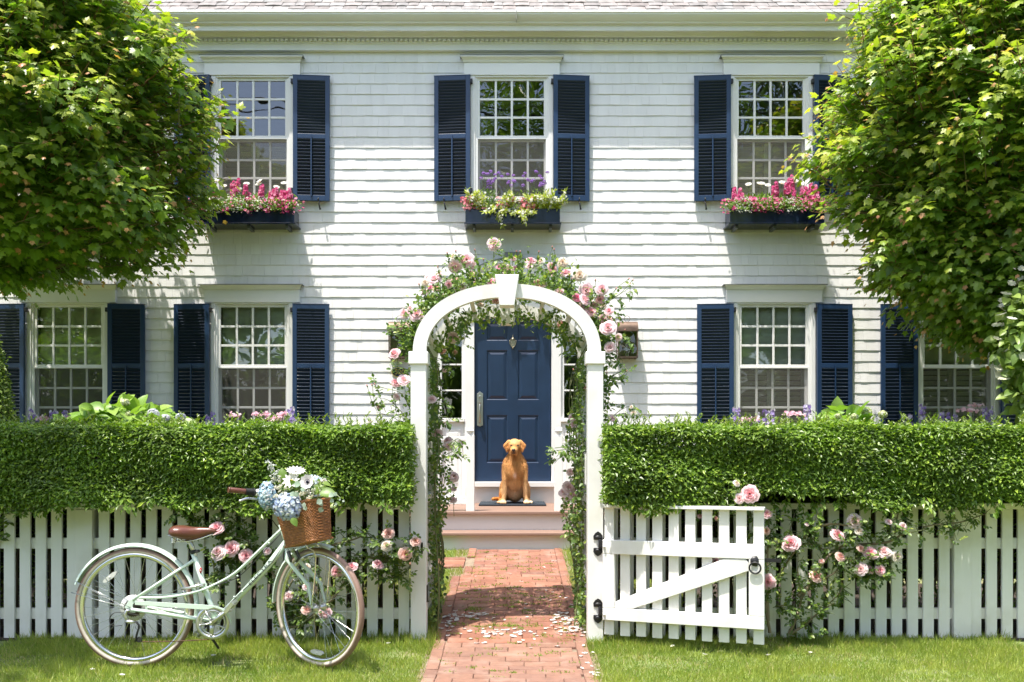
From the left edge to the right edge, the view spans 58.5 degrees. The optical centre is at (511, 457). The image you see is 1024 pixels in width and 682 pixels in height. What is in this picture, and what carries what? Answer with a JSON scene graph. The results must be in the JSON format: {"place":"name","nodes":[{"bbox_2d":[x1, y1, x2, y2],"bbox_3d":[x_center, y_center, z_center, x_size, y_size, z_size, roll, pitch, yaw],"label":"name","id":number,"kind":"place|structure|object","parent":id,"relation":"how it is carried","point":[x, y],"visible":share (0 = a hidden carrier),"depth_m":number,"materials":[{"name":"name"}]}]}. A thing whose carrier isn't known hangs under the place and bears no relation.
{"place":"outdoors","nodes":[
{"label":"outdoors","id":0,"kind":"place"},
{"bbox_2d":[0,583,410,639],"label":"planting bed","id":1,"kind":"object","parent":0,"point":[159,626],"visible":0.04,"depth_m":6.16,"materials":[{"name":"soil"}]},
{"bbox_2d":[51,392,194,450],"bbox_3d":[-2.997,0.265,7.151,1.091,1.556,0.878,0,0,0],"label":"hydrangea","id":2,"kind":"object","parent":1,"relation":"on","point":[136,408],"visible":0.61,"depth_m":6.90,"materials":[{"name":"green plant"}]},
{"bbox_2d":[0,410,429,632],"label":"privet hedge","id":3,"kind":"object","parent":1,"relation":"on","point":[169,468],"visible":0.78,"depth_m":5.65,"materials":[{"name":"green plant"}]},
{"bbox_2d":[410,548,603,681],"bbox_3d":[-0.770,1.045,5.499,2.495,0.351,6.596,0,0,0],"label":"brick path","id":4,"kind":"structure","parent":0,"point":[529,665],"depth_m":6.13,"materials":[{"name":"brick"}]},
{"bbox_2d":[440,550,580,676],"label":"joint weeds","id":5,"kind":"object","parent":4,"relation":"on","point":[509,625],"visible":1,"depth_m":6.44,"materials":[{"name":"green plant"}]},
{"bbox_2d":[0,545,1023,681],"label":"lawn","id":6,"kind":"structure","parent":0,"point":[604,662],"depth_m":5.40,"materials":[{"name":"green plant"}]},
{"bbox_2d":[0,334,19,446],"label":"boxwood cone","id":7,"kind":"object","parent":6,"relation":"on","point":[6,410],"visible":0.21,"depth_m":7.31,"materials":[{"name":"green plant"}]},
{"bbox_2d":[0,0,248,309],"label":"maple tree","id":8,"kind":"object","parent":6,"relation":"on","point":[83,143],"visible":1,"depth_m":8.16,"materials":[{"name":"green plant"}]},
{"bbox_2d":[0,503,410,637],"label":"picket fence","id":9,"kind":"object","parent":6,"relation":"on","point":[86,540],"visible":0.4,"depth_m":5.90,"materials":[{"name":"white paint"}]},
{"bbox_2d":[0,501,16,540],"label":"vine","id":10,"kind":"object","parent":9,"relation":"hanging from","point":[5,526],"visible":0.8,"depth_m":5.84,"materials":[{"name":"green plant"}]},
{"bbox_2d":[205,412,215,424],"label":"angelonia","id":11,"kind":"object","parent":6,"relation":"on","point":[207,417],"visible":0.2,"depth_m":9.18,"materials":[{"name":"purple plant"}]},
{"bbox_2d":[71,487,364,667],"bbox_3d":[-1.685,0.686,5.206,1.662,1.053,0.568,0,0,-10],"label":"bicycle","id":12,"kind":"object","parent":6,"relation":"on","point":[133,608],"visible":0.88,"depth_m":5.27,"materials":[{"name":"metal"}]},
{"bbox_2d":[274,497,332,547],"bbox_3d":[-1.185,0.370,5.205,0.310,0.291,0.218,0,0,33],"label":"wicker basket","id":13,"kind":"object","parent":12,"relation":"attached to","point":[317,528],"visible":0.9,"depth_m":5.12,"materials":[{"name":"brown wicker"}]},
{"bbox_2d":[265,460,278,482],"bbox_3d":[-1.284,0.213,5.191,0.240,0.412,0.043,0,0,0],"label":"delphinium","id":14,"kind":"object","parent":13,"relation":"in","point":[274,473],"visible":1,"depth_m":5.19,"materials":[{"name":"white plant"}]},
{"bbox_2d":[257,481,300,528],"bbox_3d":[-1.276,0.285,5.104,0.286,0.315,0.087,0,0,-23],"label":"hydrangea bloom","id":15,"kind":"object","parent":13,"relation":"in","point":[267,490],"visible":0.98,"depth_m":5.05,"materials":[{"name":"blue plant"}]},
{"bbox_2d":[271,492,302,525],"bbox_3d":[-1.238,0.316,5.096,0.212,0.251,0.147,0,0,-18],"label":"hydrangea bloom","id":16,"kind":"object","parent":13,"relation":"in","point":[287,506],"visible":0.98,"depth_m":5.04,"materials":[{"name":"blue plant"}]},
{"bbox_2d":[283,472,298,488],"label":"daisy","id":17,"kind":"object","parent":13,"relation":"in","point":[287,479],"visible":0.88,"depth_m":5.13,"materials":[{"name":"white plant"}]},
{"bbox_2d":[285,466,305,500],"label":"daisy","id":18,"kind":"object","parent":13,"relation":"in","point":[296,470],"visible":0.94,"depth_m":5.18,"materials":[{"name":"white plant"}]},
{"bbox_2d":[293,489,315,525],"bbox_3d":[-1.168,0.296,5.108,0.117,0.247,0.140,0,0,-38],"label":"astrantia","id":19,"kind":"object","parent":13,"relation":"in","point":[306,492],"visible":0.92,"depth_m":5.09,"materials":[{"name":"beige plant"}]},
{"bbox_2d":[278,468,334,526],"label":"bouquet leaves","id":20,"kind":"object","parent":13,"relation":"in","point":[325,491],"visible":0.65,"depth_m":5.13,"materials":[{"name":"green plant"}]},
{"bbox_2d":[300,474,312,496],"bbox_3d":[-1.163,0.255,5.120,0.068,0.327,0.143,0,0,-27],"label":"anemone","id":21,"kind":"object","parent":13,"relation":"in","point":[306,481],"visible":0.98,"depth_m":5.09,"materials":[{"name":"white plant"}]},
{"bbox_2d":[306,475,321,493],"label":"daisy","id":22,"kind":"object","parent":13,"relation":"in","point":[315,478],"visible":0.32,"depth_m":5.24,"materials":[{"name":"plant"}]},
{"bbox_2d":[290,481,344,512],"bbox_3d":[-1.075,0.215,5.099,0.301,0.178,0.125,0,0,0],"label":"eucalyptus sprig","id":23,"kind":"object","parent":13,"relation":"in","point":[296,494],"visible":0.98,"depth_m":5.05,"materials":[{"name":"green plant"}]},
{"bbox_2d":[275,406,300,421],"bbox_3d":[-2.215,0.185,9.084,0.316,1.392,0.186,0,0,0],"label":"angelonia","id":24,"kind":"object","parent":6,"relation":"on","point":[290,412],"visible":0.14,"depth_m":9.07,"materials":[{"name":"purple plant"}]},
{"bbox_2d":[164,505,428,640],"bbox_3d":[-1.345,0.704,5.705,1.660,0.883,0.272,0,0,0],"label":"rose bush","id":25,"kind":"object","parent":6,"relation":"on","point":[398,557],"visible":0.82,"depth_m":5.70,"materials":[{"name":"green plant"}]},
{"bbox_2d":[408,274,604,641],"bbox_3d":[-0.032,0.053,6.280,1.255,2.443,0.925,0,0,0],"label":"arbor","id":26,"kind":"object","parent":6,"relation":"on","point":[506,290],"visible":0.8,"depth_m":5.83,"materials":[{"name":"white paint"}]},
{"bbox_2d":[366,236,522,632],"bbox_3d":[-0.442,-0.162,6.234,1.026,2.620,0.824,0,0,0],"label":"climbing rose","id":27,"kind":"object","parent":26,"relation":"attached to","point":[452,284],"visible":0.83,"depth_m":6.00,"materials":[{"name":"green plant"}]},
{"bbox_2d":[501,246,641,627],"bbox_3d":[0.384,-0.117,6.238,0.937,2.527,0.826,0,0,0],"label":"climbing rose","id":28,"kind":"object","parent":26,"relation":"attached to","point":[605,325],"visible":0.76,"depth_m":6.01,"materials":[{"name":"green plant"}]},
{"bbox_2d":[593,504,780,644],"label":"garden gate","id":29,"kind":"structure","parent":26,"relation":"attached to","point":[733,558],"depth_m":5.62,"materials":[{"name":"white paint"}]},
{"bbox_2d":[0,0,1019,496],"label":"house","id":30,"kind":"structure","parent":6,"relation":"on","point":[378,136],"depth_m":10.90,"materials":[{"name":"white paint"}]},
{"bbox_2d":[20,284,117,422],"bbox_3d":[-5.282,-1.166,10.926,1.230,1.772,0.260,0,0,0],"label":"window","id":31,"kind":"structure","parent":30,"relation":"in","point":[73,334],"depth_m":10.90,"materials":[{"name":"paint"}]},
{"bbox_2d":[198,209,300,231],"bbox_3d":[-3.083,-2.791,10.759,1.130,0.208,0.282,0,0,0],"label":"window box","id":32,"kind":"object","parent":30,"relation":"attached to","point":[252,220],"visible":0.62,"depth_m":10.63,"materials":[{"name":"paint"}]},
{"bbox_2d":[218,197,242,211],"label":"diascia","id":33,"kind":"object","parent":32,"relation":"on","point":[230,206],"visible":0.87,"depth_m":10.60,"materials":[{"name":"pink plant"}]},
{"bbox_2d":[230,178,240,201],"bbox_3d":[-3.243,-3.082,10.715,0.118,0.400,0.106,0,0,14],"label":"snapdragon","id":34,"kind":"object","parent":32,"relation":"on","point":[234,189],"visible":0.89,"depth_m":10.71,"materials":[{"name":"pink plant"}]},
{"bbox_2d":[225,196,249,212],"bbox_3d":[-3.186,-2.930,10.628,0.363,0.197,0.292,0,0,0],"label":"alyssum","id":35,"kind":"object","parent":32,"relation":"on","point":[240,202],"visible":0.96,"depth_m":10.60,"materials":[{"name":"green plant"}]},
{"bbox_2d":[242,184,250,208],"bbox_3d":[-3.111,-3.024,10.647,0.141,0.330,0.106,0,0,-28],"label":"snapdragon","id":36,"kind":"object","parent":32,"relation":"on","point":[245,189],"visible":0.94,"depth_m":10.63,"materials":[{"name":"pink plant"}]},
{"bbox_2d":[236,195,265,212],"bbox_3d":[-3.023,-2.932,10.650,0.334,0.206,0.263,0,0,0],"label":"diascia","id":37,"kind":"object","parent":32,"relation":"on","point":[250,205],"visible":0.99,"depth_m":10.60,"materials":[{"name":"pink plant"}]},
{"bbox_2d":[244,195,273,212],"bbox_3d":[-2.938,-2.935,10.630,0.416,0.184,0.253,0,0,0],"label":"alyssum","id":38,"kind":"object","parent":32,"relation":"on","point":[262,204],"visible":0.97,"depth_m":10.61,"materials":[{"name":"green plant"}]},
{"bbox_2d":[254,184,264,205],"bbox_3d":[-2.947,-3.021,10.653,0.125,0.350,0.098,0,0,0],"label":"snapdragon","id":39,"kind":"object","parent":32,"relation":"on","point":[261,192],"visible":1,"depth_m":10.64,"materials":[{"name":"pink plant"}]},
{"bbox_2d":[254,197,281,212],"bbox_3d":[-2.816,-2.931,10.641,0.366,0.200,0.243,0,0,-16],"label":"diascia","id":40,"kind":"object","parent":32,"relation":"on","point":[269,204],"visible":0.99,"depth_m":10.59,"materials":[{"name":"pink plant"}]},
{"bbox_2d":[268,187,278,204],"bbox_3d":[-2.784,-3.022,10.660,0.147,0.250,0.137,0,0,0],"label":"snapdragon","id":41,"kind":"object","parent":32,"relation":"on","point":[274,192],"visible":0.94,"depth_m":10.64,"materials":[{"name":"pink plant"}]},
{"bbox_2d":[263,196,289,212],"bbox_3d":[-2.724,-2.935,10.645,0.368,0.206,0.257,0,0,0],"label":"diascia","id":42,"kind":"object","parent":32,"relation":"on","point":[276,203],"visible":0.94,"depth_m":10.60,"materials":[{"name":"pink plant"}]},
{"bbox_2d":[272,197,304,213],"bbox_3d":[-2.589,-2.931,10.635,0.318,0.207,0.267,0,0,37],"label":"diascia","id":43,"kind":"object","parent":32,"relation":"in","point":[294,202],"visible":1,"depth_m":10.62,"materials":[{"name":"pink plant"}]},
{"bbox_2d":[283,187,294,208],"bbox_3d":[-2.596,-3.010,10.648,0.133,0.262,0.096,0,0,-41],"label":"snapdragon","id":44,"kind":"object","parent":32,"relation":"on","point":[287,194],"visible":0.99,"depth_m":10.62,"materials":[{"name":"pink plant"}]},
{"bbox_2d":[198,284,303,424],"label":"window","id":45,"kind":"structure","parent":30,"relation":"in","point":[257,318],"depth_m":10.90,"materials":[{"name":"paint"}]},
{"bbox_2d":[199,54,304,201],"bbox_3d":[-3.086,-3.901,10.919,1.230,1.723,0.246,0,0,0],"label":"window","id":46,"kind":"structure","parent":30,"relation":"in","point":[237,68],"depth_m":10.90,"materials":[{"name":"paint"}]},
{"bbox_2d":[388,316,409,358],"bbox_3d":[-1.331,-1.417,10.812,0.249,0.524,0.172,0,0,0],"label":"wall lantern","id":47,"kind":"object","parent":30,"relation":"attached to","point":[393,343],"depth_m":10.87,"materials":[{"name":"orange metal"}]},
{"bbox_2d":[391,367,406,376],"bbox_3d":[-1.337,-1.017,10.883,0.200,0.120,0.026,0,0,0],"label":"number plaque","id":48,"kind":"object","parent":30,"relation":"attached to","point":[401,371],"visible":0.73,"depth_m":10.87,"materials":[{"name":"metal"}]},
{"bbox_2d":[442,329,464,496],"bbox_3d":[-0.703,-0.640,10.897,0.280,2.280,0.085,0,0,0],"label":"sidelight window","id":49,"kind":"structure","parent":30,"relation":"in","point":[458,428],"depth_m":10.90,"materials":[{"name":"paint"}]},
{"bbox_2d":[410,427,577,549],"bbox_3d":[-0.015,0.357,9.867,2.250,1.335,2.185,0,0,0],"label":"porch","id":50,"kind":"object","parent":30,"relation":"attached to","point":[469,521],"visible":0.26,"depth_m":9.16,"materials":[{"name":"paint"}]},
{"bbox_2d":[479,501,545,505],"bbox_3d":[0.005,0.528,10.495,0.755,0.021,0.650,0,0,0],"label":"doormat","id":51,"kind":"object","parent":50,"relation":"on","point":[510,503],"visible":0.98,"depth_m":10.32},
{"bbox_2d":[491,439,532,503],"bbox_3d":[-0.001,0.153,10.395,0.479,0.739,0.644,0,0,0],"label":"dog","id":52,"kind":"object","parent":51,"relation":"on","point":[514,486],"visible":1,"depth_m":10.22},
{"bbox_2d":[460,54,563,202],"bbox_3d":[-0.002,-3.901,10.898,1.230,1.723,0.204,0,0,0],"label":"window","id":53,"kind":"structure","parent":30,"relation":"in","point":[495,68],"depth_m":10.87,"materials":[{"name":"paint"}]},
{"bbox_2d":[464,209,560,231],"bbox_3d":[0.008,-2.791,10.759,1.130,0.208,0.282,0,0,0],"label":"window box","id":54,"kind":"object","parent":30,"relation":"attached to","point":[541,219],"visible":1,"depth_m":10.63,"materials":[{"name":"paint"}]},
{"bbox_2d":[459,196,472,210],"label":"diascia","id":55,"kind":"object","parent":54,"relation":"on","point":[466,204],"visible":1,"depth_m":10.60,"materials":[{"name":"pink plant"}]},
{"bbox_2d":[464,187,481,208],"bbox_3d":[-0.428,-2.991,10.605,0.267,0.273,0.215,0,0,0],"label":"angelonia","id":56,"kind":"object","parent":54,"relation":"on","point":[468,195],"visible":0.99,"depth_m":10.59,"materials":[{"name":"green plant"}]},
{"bbox_2d":[472,190,487,209],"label":"angelonia","id":57,"kind":"object","parent":54,"relation":"on","point":[482,198],"visible":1,"depth_m":10.57,"materials":[{"name":"green plant"}]},
{"bbox_2d":[479,172,496,208],"bbox_3d":[-0.304,-3.122,10.733,0.224,0.477,0.183,0,0,16],"label":"verbena","id":58,"kind":"object","parent":54,"relation":"on","point":[487,181],"visible":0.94,"depth_m":10.73,"materials":[{"name":"purple plant"}]},
{"bbox_2d":[486,170,501,208],"bbox_3d":[-0.238,-3.127,10.742,0.237,0.478,0.190,0,0,-39],"label":"verbena","id":59,"kind":"object","parent":54,"relation":"on","point":[493,190],"visible":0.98,"depth_m":10.73,"materials":[{"name":"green plant"}]},
{"bbox_2d":[480,203,512,228],"bbox_3d":[-0.150,-2.800,10.561,0.244,0.300,0.404,0,0,44],"label":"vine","id":60,"kind":"object","parent":54,"relation":"on","point":[501,210],"visible":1,"depth_m":10.60,"materials":[{"name":"green plant"}]},
{"bbox_2d":[496,191,516,208],"bbox_3d":[-0.052,-2.989,10.620,0.187,0.243,0.272,0,0,-41],"label":"angelonia","id":61,"kind":"object","parent":54,"relation":"on","point":[509,200],"visible":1,"depth_m":10.60,"materials":[{"name":"green plant"}]},
{"bbox_2d":[500,173,517,208],"bbox_3d":[-0.015,-3.115,10.741,0.210,0.485,0.205,0,0,44],"label":"verbena","id":62,"kind":"object","parent":54,"relation":"on","point":[513,180],"visible":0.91,"depth_m":10.74,"materials":[{"name":"purple plant"}]},
{"bbox_2d":[510,205,537,224],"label":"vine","id":63,"kind":"object","parent":54,"relation":"on","point":[521,214],"visible":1,"depth_m":10.56,"materials":[{"name":"green plant"}]},
{"bbox_2d":[520,170,537,206],"bbox_3d":[0.203,-3.120,10.749,0.224,0.491,0.172,0,0,0],"label":"verbena","id":64,"kind":"object","parent":54,"relation":"on","point":[528,180],"visible":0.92,"depth_m":10.72,"materials":[{"name":"purple plant"}]},
{"bbox_2d":[522,193,548,208],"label":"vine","id":65,"kind":"object","parent":54,"relation":"on","point":[534,196],"visible":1,"depth_m":10.58,"materials":[{"name":"green plant"}]},
{"bbox_2d":[535,171,549,208],"bbox_3d":[0.347,-3.116,10.742,0.197,0.477,0.215,0,0,-30],"label":"verbena","id":66,"kind":"object","parent":54,"relation":"on","point":[542,184],"visible":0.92,"depth_m":10.71,"materials":[{"name":"purple plant"}]},
{"bbox_2d":[532,187,565,209],"bbox_3d":[0.412,-2.988,10.599,0.413,0.270,0.177,0,0,13],"label":"angelonia","id":67,"kind":"object","parent":54,"relation":"on","point":[545,203],"visible":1,"depth_m":10.60,"materials":[{"name":"green plant"}]},
{"bbox_2d":[548,187,567,210],"bbox_3d":[0.512,-2.993,10.598,0.253,0.280,0.235,0,0,-34],"label":"angelonia","id":68,"kind":"object","parent":54,"relation":"on","point":[554,199],"visible":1,"depth_m":10.58,"materials":[{"name":"green plant"}]},
{"bbox_2d":[475,318,550,480],"bbox_3d":[0.010,-0.740,10.901,0.903,2.050,0.129,0,0,0],"label":"front door","id":69,"kind":"structure","parent":30,"relation":"in","point":[513,366],"depth_m":10.92,"materials":[{"name":"paint"}]},
{"bbox_2d":[561,339,577,490],"bbox_3d":[0.724,-0.640,10.897,0.280,2.280,0.085,0,0,0],"label":"sidelight window","id":70,"kind":"structure","parent":30,"relation":"in","point":[563,420],"depth_m":10.90,"materials":[{"name":"paint"}]},
{"bbox_2d":[616,316,637,358],"bbox_3d":[1.361,-1.417,10.812,0.245,0.524,0.172,0,0,0],"label":"wall lantern","id":71,"kind":"object","parent":30,"relation":"attached to","point":[624,350],"depth_m":10.82,"materials":[{"name":"orange metal"}]},
{"bbox_2d":[719,54,824,202],"bbox_3d":[3.085,-3.901,10.919,1.230,1.723,0.246,0,0,0],"label":"window","id":72,"kind":"structure","parent":30,"relation":"in","point":[754,68],"depth_m":10.90,"materials":[{"name":"paint"}]},
{"bbox_2d":[723,209,825,231],"bbox_3d":[3.086,-2.791,10.759,1.130,0.208,0.282,0,0,0],"label":"window box","id":73,"kind":"object","parent":30,"relation":"attached to","point":[769,220],"visible":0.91,"depth_m":10.63,"materials":[{"name":"paint"}]},
{"bbox_2d":[720,198,740,213],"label":"diascia","id":74,"kind":"object","parent":73,"relation":"on","point":[733,208],"visible":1,"depth_m":10.61,"materials":[{"name":"pink plant"}]},
{"bbox_2d":[732,186,741,200],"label":"snapdragon","id":75,"kind":"object","parent":73,"relation":"on","point":[734,193],"visible":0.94,"depth_m":10.69,"materials":[{"name":"pink plant"}]},
{"bbox_2d":[727,196,761,212],"bbox_3d":[2.676,-2.932,10.630,0.332,0.188,0.329,0,0,-40],"label":"alyssum","id":76,"kind":"object","parent":73,"relation":"on","point":[742,206],"visible":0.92,"depth_m":10.60,"materials":[{"name":"green plant"}]},
{"bbox_2d":[740,197,763,211],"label":"diascia","id":77,"kind":"object","parent":73,"relation":"on","point":[752,203],"visible":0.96,"depth_m":10.60,"materials":[{"name":"pink plant"}]},
{"bbox_2d":[748,197,771,212],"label":"diascia","id":78,"kind":"object","parent":73,"relation":"on","point":[762,201],"visible":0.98,"depth_m":10.60,"materials":[{"name":"pink plant"}]},
{"bbox_2d":[760,196,781,213],"bbox_3d":[2.985,-2.933,10.635,0.268,0.204,0.310,0,0,39],"label":"diascia","id":79,"kind":"object","parent":73,"relation":"on","point":[770,203],"visible":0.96,"depth_m":10.61,"materials":[{"name":"pink plant"}]},
{"bbox_2d":[771,181,782,206],"bbox_3d":[3.108,-3.061,10.689,0.139,0.328,0.110,0,0,0],"label":"snapdragon","id":80,"kind":"object","parent":73,"relation":"on","point":[774,191],"visible":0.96,"depth_m":10.66,"materials":[{"name":"pink plant"}]},
{"bbox_2d":[769,198,795,212],"bbox_3d":[3.153,-2.938,10.653,0.326,0.189,0.221,0,0,-9],"label":"diascia","id":81,"kind":"object","parent":73,"relation":"on","point":[780,203],"visible":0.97,"depth_m":10.61,"materials":[{"name":"pink plant"}]},
{"bbox_2d":[783,174,794,206],"bbox_3d":[3.231,-3.106,10.674,0.148,0.412,0.108,0,0,-39],"label":"snapdragon","id":82,"kind":"object","parent":73,"relation":"on","point":[788,187],"visible":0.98,"depth_m":10.66,"materials":[{"name":"pink plant"}]},
{"bbox_2d":[777,196,803,211],"bbox_3d":[3.251,-2.932,10.627,0.386,0.193,0.258,0,0,12],"label":"alyssum","id":83,"kind":"object","parent":73,"relation":"on","point":[790,207],"visible":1,"depth_m":10.60,"materials":[{"name":"green plant"}]},
{"bbox_2d":[790,197,813,211],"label":"diascia","id":84,"kind":"object","parent":73,"relation":"on","point":[803,202],"visible":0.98,"depth_m":10.60,"materials":[{"name":"pink plant"}]},
{"bbox_2d":[800,185,808,204],"bbox_3d":[3.438,-3.029,10.710,0.139,0.338,0.082,0,0,22],"label":"snapdragon","id":85,"kind":"object","parent":73,"relation":"on","point":[802,191],"visible":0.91,"depth_m":10.70,"materials":[{"name":"pink plant"}]},
{"bbox_2d":[807,183,815,199],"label":"snapdragon","id":86,"kind":"object","parent":73,"relation":"on","point":[810,190],"visible":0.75,"depth_m":10.65,"materials":[{"name":"pink plant"}]},
{"bbox_2d":[798,196,825,211],"bbox_3d":[3.486,-2.931,10.629,0.341,0.179,0.252,0,0,15],"label":"diascia","id":87,"kind":"object","parent":73,"relation":"on","point":[809,203],"visible":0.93,"depth_m":10.59,"materials":[{"name":"pink plant"}]},
{"bbox_2d":[806,198,836,212],"bbox_3d":[3.602,-2.935,10.642,0.333,0.200,0.286,0,0,-37],"label":"diascia","id":88,"kind":"object","parent":73,"relation":"on","point":[822,205],"visible":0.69,"depth_m":10.60,"materials":[{"name":"pink plant"}]},
{"bbox_2d":[722,284,827,427],"bbox_3d":[3.119,-1.166,10.926,1.230,1.772,0.260,0,0,0],"label":"window","id":89,"kind":"structure","parent":30,"relation":"in","point":[774,324],"depth_m":10.94,"materials":[{"name":"paint"}]},
{"bbox_2d":[918,321,998,424],"bbox_3d":[5.302,-1.077,10.961,0.980,1.533,0.190,0,0,0],"label":"window","id":90,"kind":"structure","parent":30,"relation":"in","point":[935,358],"depth_m":10.99,"materials":[{"name":"paint"}]},
{"bbox_2d":[731,407,743,425],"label":"angelonia","id":91,"kind":"object","parent":6,"relation":"on","point":[738,410],"visible":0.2,"depth_m":8.94,"materials":[{"name":"purple plant"}]},
{"bbox_2d":[755,409,775,424],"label":"angelonia","id":92,"kind":"object","parent":6,"relation":"on","point":[763,419],"visible":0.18,"depth_m":9.03,"materials":[{"name":"purple plant"}]},
{"bbox_2d":[760,408,776,439],"bbox_3d":[2.615,0.190,9.209,0.264,1.378,0.190,0,0,0],"label":"angelonia","id":93,"kind":"object","parent":6,"relation":"on","point":[772,412],"visible":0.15,"depth_m":9.20,"materials":[{"name":"purple plant"}]},
{"bbox_2d":[606,503,1023,638],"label":"picket fence","id":94,"kind":"object","parent":6,"relation":"on","point":[958,609],"visible":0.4,"depth_m":5.90,"materials":[{"name":"white paint"}]},
{"bbox_2d":[696,478,999,639],"bbox_3d":[2.094,0.641,5.659,1.908,1.033,0.324,0,0,0],"label":"rose bush","id":95,"kind":"object","parent":6,"relation":"on","point":[749,494],"visible":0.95,"depth_m":5.68,"materials":[{"name":"green plant"}]},
{"bbox_2d":[778,0,1023,373],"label":"maple tree","id":96,"kind":"object","parent":6,"relation":"on","point":[938,213],"visible":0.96,"depth_m":8.15,"materials":[{"name":"green plant"}]},
{"bbox_2d":[915,403,937,425],"bbox_3d":[4.091,0.170,9.037,0.288,1.425,0.213,0,0,0],"label":"angelonia","id":97,"kind":"object","parent":6,"relation":"on","point":[922,412],"visible":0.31,"depth_m":9.06,"materials":[{"name":"purple plant"}]},
{"bbox_2d":[982,406,1000,425],"bbox_3d":[4.657,0.192,8.837,0.334,1.389,0.182,0,0,-16],"label":"angelonia","id":98,"kind":"object","parent":6,"relation":"on","point":[986,414],"visible":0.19,"depth_m":8.84,"materials":[{"name":"purple plant"}]},
{"bbox_2d":[984,265,1023,424],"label":"dogwood","id":99,"kind":"object","parent":6,"relation":"on","point":[1009,361],"visible":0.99,"depth_m":7.64,"materials":[{"name":"green plant"}]},
{"bbox_2d":[603,583,1023,639],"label":"planting bed","id":100,"kind":"object","parent":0,"point":[889,630],"visible":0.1,"depth_m":6.21,"materials":[{"name":"soil"}]},
{"bbox_2d":[803,404,816,422],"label":"angelonia","id":101,"kind":"object","parent":100,"relation":"in","point":[806,407],"visible":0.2,"depth_m":8.90,"materials":[{"name":"purple plant"}]},
{"bbox_2d":[598,410,1023,633],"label":"privet hedge","id":102,"kind":"object","parent":100,"relation":"on","point":[971,465],"visible":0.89,"depth_m":5.65,"materials":[{"name":"green plant"}]},
{"bbox_2d":[818,396,887,582],"bbox_3d":[2.627,0.254,7.372,0.601,1.577,1.302,0,0,12],"label":"hydrangea","id":103,"kind":"object","parent":100,"relation":"on","point":[837,407],"visible":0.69,"depth_m":6.99,"materials":[{"name":"green plant"}]},
{"bbox_2d":[961,402,985,424],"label":"flowering plant","id":104,"kind":"object","parent":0,"point":[974,405],"visible":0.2,"depth_m":8.85,"materials":[{"name":"pink plant"}]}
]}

